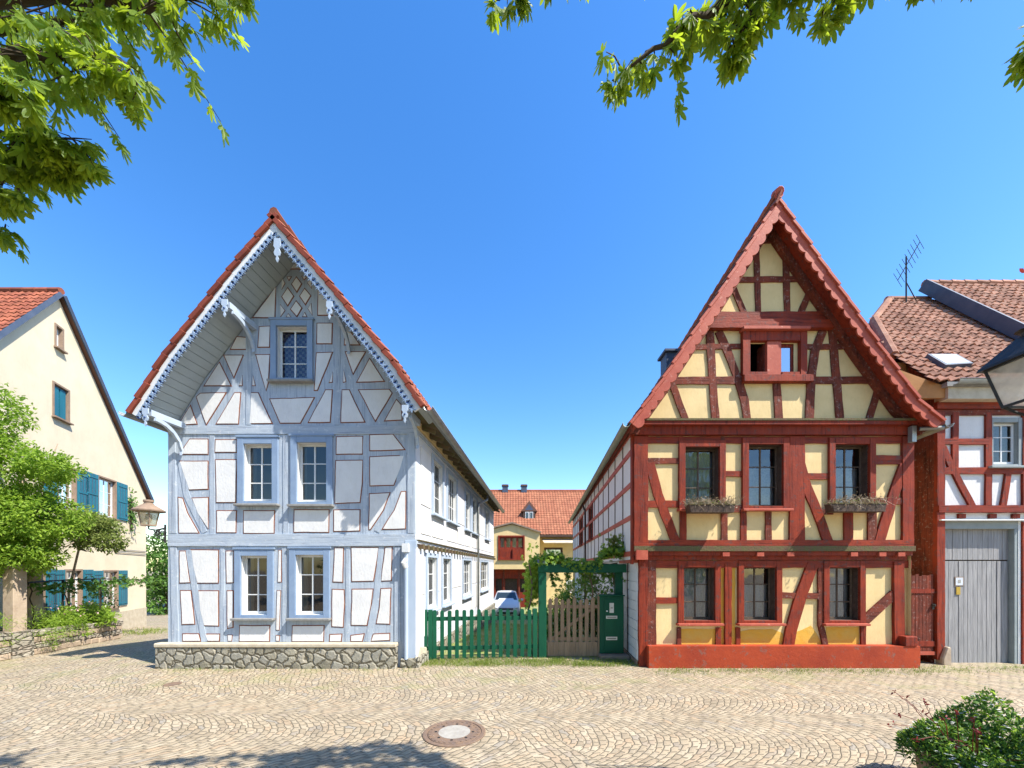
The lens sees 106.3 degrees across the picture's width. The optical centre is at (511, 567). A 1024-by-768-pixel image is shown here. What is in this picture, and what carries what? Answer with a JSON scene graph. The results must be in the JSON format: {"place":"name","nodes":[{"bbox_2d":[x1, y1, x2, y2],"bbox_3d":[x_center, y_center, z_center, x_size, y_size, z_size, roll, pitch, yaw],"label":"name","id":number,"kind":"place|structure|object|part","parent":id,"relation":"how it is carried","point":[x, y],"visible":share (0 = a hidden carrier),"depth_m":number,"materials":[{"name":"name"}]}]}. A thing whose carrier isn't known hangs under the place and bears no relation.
{"place":"outdoors","nodes":[
{"label":"outdoors","id":0,"kind":"place"},
{"bbox_2d":[0,571,1023,767],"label":"street","id":1,"kind":"structure","parent":0,"point":[115,703],"depth_m":5.56,"materials":[{"name":"stone"}]},
{"bbox_2d":[0,620,122,660],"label":"garden wall","id":2,"kind":"structure","parent":1,"relation":"on","point":[105,633],"depth_m":10.06,"materials":[{"name":"stone"}]},
{"bbox_2d":[0,565,33,658],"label":"pergola post","id":3,"kind":"object","parent":2,"relation":"on","point":[14,593],"visible":0.7,"depth_m":8.89,"materials":[{"name":"stone"}]},
{"bbox_2d":[0,601,94,649],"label":"flowering shrub","id":4,"kind":"object","parent":2,"relation":"on","point":[54,625],"visible":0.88,"depth_m":9.44,"materials":[{"name":"green plant"}]},
{"bbox_2d":[0,383,97,629],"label":"broadleaf tree","id":5,"kind":"object","parent":2,"relation":"on","point":[34,526],"visible":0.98,"depth_m":9.09,"materials":[{"name":"green plant"}]},
{"bbox_2d":[27,597,121,636],"bbox_3d":[-12.037,1.426,10.646,1.916,1.097,2.357,0,0,0],"label":"flowering shrub","id":6,"kind":"object","parent":2,"relation":"on","point":[94,612],"visible":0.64,"depth_m":10.62,"materials":[{"name":"green plant"}]},
{"bbox_2d":[44,600,115,626],"bbox_3d":[-12.796,1.528,11.414,1.286,1.132,1.926,0,0,0],"label":"flowering shrub","id":7,"kind":"object","parent":2,"relation":"on","point":[89,606],"visible":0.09,"depth_m":11.70,"materials":[{"name":"green plant"}]},
{"bbox_2d":[27,572,164,629],"bbox_3d":[-12.849,0.972,12.101,0.698,1.656,5.362,0,0,-15],"label":"garden pergola","id":8,"kind":"object","parent":2,"relation":"on","point":[90,586],"visible":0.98,"depth_m":11.33,"materials":[{"name":"plant"}]},
{"bbox_2d":[63,507,132,605],"bbox_3d":[-11.745,0.105,10.680,2.591,3.603,1.214,0,0,24],"label":"broadleaf tree","id":9,"kind":"object","parent":2,"relation":"on","point":[101,531],"visible":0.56,"depth_m":10.46,"materials":[{"name":"green plant"}]},
{"bbox_2d":[85,582,119,612],"bbox_3d":[-13.675,1.165,12.828,0.735,1.364,1.123,0,0,-19],"label":"climbing rose","id":10,"kind":"object","parent":2,"relation":"on","point":[109,595],"visible":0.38,"depth_m":12.94,"materials":[{"name":"green plant"}]},
{"bbox_2d":[0,287,153,628],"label":"gabled house","id":11,"kind":"structure","parent":1,"relation":"on","point":[49,369],"depth_m":12.84,"materials":[{"name":"paint"}]},
{"bbox_2d":[43,573,45,612],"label":"window","id":12,"kind":"structure","parent":11,"relation":"in","point":[44,578],"depth_m":11.60,"materials":[{"name":"wood"}]},
{"bbox_2d":[54,322,67,353],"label":"window","id":13,"kind":"structure","parent":11,"relation":"in","point":[58,331],"depth_m":12.25,"materials":[{"name":"brown stone"}]},
{"bbox_2d":[51,380,73,425],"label":"window","id":14,"kind":"structure","parent":11,"relation":"in","point":[67,421],"depth_m":12.31,"materials":[{"name":"teal wood"}]},
{"bbox_2d":[58,469,80,514],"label":"window","id":15,"kind":"structure","parent":11,"relation":"in","point":[73,487],"depth_m":12.78,"materials":[{"name":"brown stone"}]},
{"bbox_2d":[64,569,82,611],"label":"window","id":16,"kind":"structure","parent":11,"relation":"in","point":[78,573],"depth_m":13.02,"materials":[{"name":"white wood"}]},
{"bbox_2d":[99,475,118,520],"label":"window","id":17,"kind":"structure","parent":11,"relation":"in","point":[107,487],"depth_m":14.63,"materials":[{"name":"brown stone"}]},
{"bbox_2d":[103,570,121,608],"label":"window","id":18,"kind":"structure","parent":11,"relation":"in","point":[109,573],"depth_m":14.91,"materials":[{"name":"brown stone"}]},
{"bbox_2d":[126,487,138,535],"bbox_3d":[-15.679,-2.305,15.909,0.346,2.021,1.046,0,0,-22],"label":"hanging plant","id":19,"kind":"object","parent":11,"relation":"hanging from","point":[130,513],"visible":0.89,"depth_m":15.81,"materials":[{"name":"green plant"}]},
{"bbox_2d":[0,0,259,264],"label":"overhanging tree","id":20,"kind":"object","parent":1,"relation":"on","point":[36,151],"visible":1,"depth_m":2.23,"materials":[{"name":"green plant"}]},
{"bbox_2d":[146,533,167,614],"bbox_3d":[-23.970,0.797,27.475,5.714,6.531,4.565,0,0,40],"label":"background tree","id":21,"kind":"object","parent":1,"relation":"on","point":[158,588],"visible":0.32,"depth_m":26.45,"materials":[{"name":"green plant"}]},
{"bbox_2d":[163,682,181,686],"bbox_3d":[-6.100,2.094,6.900,0.260,0.012,0.260,0,0,0],"label":"valve cap","id":22,"kind":"object","parent":1,"relation":"on","point":[171,684],"visible":1,"depth_m":6.87,"materials":[{"name":"metal"}]},
{"bbox_2d":[118,207,504,668],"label":"timber house","id":23,"kind":"structure","parent":1,"relation":"on","point":[333,502],"depth_m":8.09,"materials":[{"name":"grey paint"}]},
{"bbox_2d":[130,499,166,542],"bbox_3d":[-7.550,-0.965,7.980,0.550,0.890,0.542,0,0,40],"label":"wall lantern","id":24,"kind":"object","parent":23,"relation":"attached to","point":[148,511],"depth_m":7.91,"materials":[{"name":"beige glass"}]},
{"bbox_2d":[230,548,275,620],"bbox_3d":[-5.423,0.345,8.107,0.877,1.525,0.265,0,0,0],"label":"window","id":25,"kind":"structure","parent":23,"relation":"in","point":[253,567],"depth_m":8.11,"materials":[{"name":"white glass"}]},
{"bbox_2d":[233,435,279,505],"bbox_3d":[-5.343,-2.030,8.107,0.915,1.485,0.265,0,0,0],"label":"window","id":26,"kind":"structure","parent":23,"relation":"in","point":[260,463],"depth_m":8.12,"materials":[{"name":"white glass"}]},
{"bbox_2d":[266,317,314,382],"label":"window","id":27,"kind":"structure","parent":23,"relation":"in","point":[295,344],"depth_m":8.16,"materials":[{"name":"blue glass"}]},
{"bbox_2d":[285,547,331,620],"bbox_3d":[-4.257,0.336,8.107,0.906,1.543,0.265,0,0,0],"label":"window","id":28,"kind":"structure","parent":23,"relation":"in","point":[309,567],"depth_m":8.14,"materials":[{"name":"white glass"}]},
{"bbox_2d":[287,434,334,506],"bbox_3d":[-4.212,-2.036,8.107,0.942,1.527,0.265,0,0,0],"label":"window","id":29,"kind":"structure","parent":23,"relation":"in","point":[315,451],"depth_m":8.17,"materials":[{"name":"white glass"}]},
{"bbox_2d":[425,553,441,610],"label":"window","id":30,"kind":"structure","parent":23,"relation":"in","point":[431,559],"depth_m":9.54,"materials":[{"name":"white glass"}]},
{"bbox_2d":[431,453,447,520],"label":"window","id":31,"kind":"structure","parent":23,"relation":"in","point":[437,467],"depth_m":10.00,"materials":[{"name":"white glass"}]},
{"bbox_2d":[441,555,454,607],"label":"window","id":32,"kind":"structure","parent":23,"relation":"in","point":[446,560],"depth_m":10.89,"materials":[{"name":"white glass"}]},
{"bbox_2d":[446,468,460,526],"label":"window","id":33,"kind":"structure","parent":23,"relation":"in","point":[451,480],"depth_m":11.54,"materials":[{"name":"white glass"}]},
{"bbox_2d":[462,557,473,599],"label":"window","id":34,"kind":"structure","parent":23,"relation":"in","point":[466,562],"depth_m":13.76,"materials":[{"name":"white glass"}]},
{"bbox_2d":[464,486,473,532],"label":"window","id":35,"kind":"structure","parent":23,"relation":"in","point":[467,492],"depth_m":13.95,"materials":[{"name":"white glass"}]},
{"bbox_2d":[471,493,479,535],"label":"window","id":36,"kind":"structure","parent":23,"relation":"in","point":[474,500],"depth_m":15.23,"materials":[{"name":"white glass"}]},
{"bbox_2d":[480,559,489,592],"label":"window","id":37,"kind":"structure","parent":23,"relation":"in","point":[484,564],"depth_m":17.66,"materials":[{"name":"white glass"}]},
{"bbox_2d":[484,507,490,541],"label":"window","id":38,"kind":"structure","parent":23,"relation":"in","point":[487,513],"depth_m":18.58,"materials":[{"name":"white glass"}]},
{"bbox_2d":[422,720,485,747],"bbox_3d":[-0.730,2.099,4.870,0.790,0.042,0.790,0,0,0],"label":"manhole cover","id":39,"kind":"object","parent":1,"relation":"on","point":[452,733],"visible":0.99,"depth_m":4.81,"materials":[{"name":"metal"}]},
{"bbox_2d":[424,608,537,659],"bbox_3d":[-0.709,1.555,8.843,2.633,1.191,0.094,0,0,-6],"label":"picket fence","id":40,"kind":"object","parent":1,"relation":"on","point":[430,636],"visible":0.91,"depth_m":8.80,"materials":[{"name":"green paint"}]},
{"bbox_2d":[491,484,584,606],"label":"courtyard house","id":41,"kind":"structure","parent":1,"relation":"on","point":[541,518],"depth_m":34.00,"materials":[{"name":"beige paint"}]},
{"bbox_2d":[498,535,524,559],"bbox_3d":[-0.052,-1.587,30.985,2.223,1.986,0.230,0,0,0],"label":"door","id":42,"kind":"structure","parent":41,"relation":"in","point":[505,537],"depth_m":31.06,"materials":[{"name":"red wood"}]},
{"bbox_2d":[544,548,562,554],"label":"window","id":43,"kind":"structure","parent":41,"relation":"in","point":[555,549],"depth_m":34.10,"materials":[{"name":"white glass"}]},
{"bbox_2d":[483,0,1023,127],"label":"overhanging tree","id":44,"kind":"object","parent":1,"relation":"on","point":[741,30],"visible":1,"depth_m":2.18,"materials":[{"name":"green plant"}]},
{"bbox_2d":[568,186,954,667],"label":"timber house","id":45,"kind":"structure","parent":1,"relation":"on","point":[784,396],"depth_m":8.10,"materials":[{"name":"paint"}]},
{"bbox_2d":[578,516,582,546],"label":"window","id":46,"kind":"structure","parent":45,"relation":"in","point":[581,519],"depth_m":19.39,"materials":[{"name":"brown glass"}]},
{"bbox_2d":[587,503,592,541],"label":"window","id":47,"kind":"structure","parent":45,"relation":"in","point":[591,507],"depth_m":15.47,"materials":[{"name":"brown glass"}]},
{"bbox_2d":[676,561,723,625],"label":"window","id":48,"kind":"structure","parent":45,"relation":"in","point":[698,589],"depth_m":8.29,"materials":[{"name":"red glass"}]},
{"bbox_2d":[677,440,725,511],"bbox_3d":[3.991,-1.921,8.153,1.036,1.485,0.396,0,0,0],"label":"window","id":49,"kind":"structure","parent":45,"relation":"in","point":[700,474],"depth_m":8.23,"materials":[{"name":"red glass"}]},
{"bbox_2d":[682,493,744,513],"bbox_3d":[4.052,-1.300,7.736,1.263,0.383,0.522,0,0,0],"label":"flower box","id":50,"kind":"object","parent":45,"relation":"attached to","point":[718,507],"visible":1,"depth_m":7.72,"materials":[{"name":"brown wood"}]},
{"bbox_2d":[736,561,785,625],"bbox_3d":[5.266,0.546,8.253,0.989,1.366,0.396,0,0,0],"label":"window","id":51,"kind":"structure","parent":45,"relation":"in","point":[752,601],"depth_m":8.18,"materials":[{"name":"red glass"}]},
{"bbox_2d":[741,438,793,511],"bbox_3d":[5.323,-1.948,8.153,1.043,1.539,0.396,0,0,0],"label":"window","id":52,"kind":"structure","parent":45,"relation":"in","point":[757,484],"depth_m":8.09,"materials":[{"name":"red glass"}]},
{"bbox_2d":[739,326,813,383],"bbox_3d":[5.526,-4.433,8.140,1.476,1.125,0.420,0,0,0],"label":"window","id":53,"kind":"structure","parent":45,"relation":"in","point":[775,360],"depth_m":8.00,"materials":[{"name":"red wood"}]},
{"bbox_2d":[822,561,870,625],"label":"window","id":54,"kind":"structure","parent":45,"relation":"in","point":[835,584],"depth_m":8.20,"materials":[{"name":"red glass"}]},
{"bbox_2d":[827,438,875,503],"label":"window","id":55,"kind":"structure","parent":45,"relation":"in","point":[844,480],"depth_m":8.09,"materials":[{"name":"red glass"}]},
{"bbox_2d":[823,492,896,512],"bbox_3d":[6.974,-1.317,7.745,1.402,0.391,0.460,0,0,0],"label":"flower box","id":56,"kind":"object","parent":45,"relation":"attached to","point":[852,506],"visible":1,"depth_m":7.72,"materials":[{"name":"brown wood"}]},
{"bbox_2d":[911,574,935,654],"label":"yard gate","id":57,"kind":"structure","parent":1,"relation":"on","point":[922,604],"depth_m":8.35,"materials":[{"name":"wood"}]},
{"bbox_2d":[868,279,1023,664],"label":"timber house","id":58,"kind":"structure","parent":1,"relation":"on","point":[948,342],"depth_m":8.47,"materials":[{"name":"white paint"}]},
{"bbox_2d":[894,235,923,301],"bbox_3d":[11.625,-8.563,11.250,0.963,2.125,0.285,0,0,10],"label":"roof antenna","id":59,"kind":"object","parent":58,"relation":"on","point":[905,272],"visible":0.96,"depth_m":11.28,"materials":[{"name":"metal"}]},
{"bbox_2d":[939,519,1023,663],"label":"garage door","id":60,"kind":"structure","parent":58,"relation":"in","point":[983,556],"depth_m":8.47,"materials":[{"name":"grey wood"}]},
{"bbox_2d":[988,418,1023,467],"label":"window","id":61,"kind":"structure","parent":58,"relation":"in","point":[1007,439],"depth_m":8.45,"materials":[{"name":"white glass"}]},
{"bbox_2d":[913,737,1015,767],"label":"barrel planter","id":62,"kind":"object","parent":1,"relation":"on","point":[919,765],"visible":0.12,"depth_m":3.52,"materials":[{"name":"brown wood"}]},
{"bbox_2d":[887,686,1023,767],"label":"flowering plant","id":63,"kind":"object","parent":62,"relation":"in","point":[944,729],"visible":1,"depth_m":3.40,"materials":[{"name":"green plant"}]},
{"bbox_2d":[976,328,1023,415],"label":"street lantern","id":64,"kind":"object","parent":1,"relation":"on","point":[1005,367],"visible":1,"depth_m":2.64,"materials":[{"name":"black glass"}]},
{"bbox_2d":[0,0,1023,569],"label":"sky","id":65,"kind":"structure","parent":0,"point":[529,251],"materials":[{"name":"blue"}]},
{"bbox_2d":[437,605,597,656],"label":"courtyard ground","id":66,"kind":"structure","parent":0,"point":[482,641],"depth_m":11.35,"materials":[{"name":"beige stone"}]},
{"bbox_2d":[494,590,522,615],"bbox_3d":[-0.365,2.207,24.075,2.110,1.466,3.850,0,0,0],"label":"parked car","id":67,"kind":"object","parent":66,"relation":"on","point":[504,600],"visible":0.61,"depth_m":22.96,"materials":[{"name":"silver metal"}]},
{"bbox_2d":[546,578,582,616],"bbox_3d":[3.271,1.725,20.027,3.053,2.469,1.880,0,0,0],"label":"garden shrub","id":68,"kind":"object","parent":66,"relation":"on","point":[560,595],"visible":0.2,"depth_m":20.05,"materials":[{"name":"green plant"}]},
{"bbox_2d":[537,591,596,641],"bbox_3d":[1.722,1.363,10.560,2.346,1.484,1.521,0,0,0],"label":"garden shrub","id":69,"kind":"object","parent":66,"relation":"on","point":[567,596],"visible":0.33,"depth_m":10.38,"materials":[{"name":"green plant"}]},
{"bbox_2d":[537,560,626,657],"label":"gate arch","id":70,"kind":"structure","parent":66,"relation":"on","point":[618,570],"depth_m":8.93,"materials":[{"name":"green paint"}]},
{"bbox_2d":[518,532,625,653],"bbox_3d":[1.484,0.689,9.127,2.688,3.038,1.170,0,0,0],"label":"climbing vine","id":71,"kind":"object","parent":70,"relation":"attached to","point":[530,584],"visible":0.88,"depth_m":9.09,"materials":[{"name":"green plant"}]},
{"bbox_2d":[547,593,599,655],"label":"garden gate","id":72,"kind":"structure","parent":70,"relation":"attached to","point":[569,648],"depth_m":9.00,"materials":[{"name":"brown wood"}]},
{"bbox_2d":[576,575,609,636],"bbox_3d":[2.373,1.027,10.798,1.141,2.036,1.260,0,0,0],"label":"garden shrub","id":73,"kind":"object","parent":66,"relation":"on","point":[596,590],"visible":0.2,"depth_m":10.83,"materials":[{"name":"green plant"}]},
{"bbox_2d":[596,594,629,659],"bbox_3d":[2.349,1.468,8.985,0.661,1.664,0.530,0,0,0],"label":"letterbox cabinet","id":74,"kind":"object","parent":66,"relation":"on","point":[611,626],"visible":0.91,"depth_m":8.93,"materials":[{"name":"green metal"}]},
{"bbox_3d":[2.367,1.348,8.941,0.438,1.224,0.017,0,0,0],"label":"door","id":75,"kind":"part","parent":74,"relation":"part of","materials":[{"name":"green paint"}]},
{"bbox_2d":[122,623,1023,677],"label":"grass","id":76,"kind":"structure","parent":0,"point":[489,660],"depth_m":8.28,"materials":[{"name":"green plant"}]}
]}

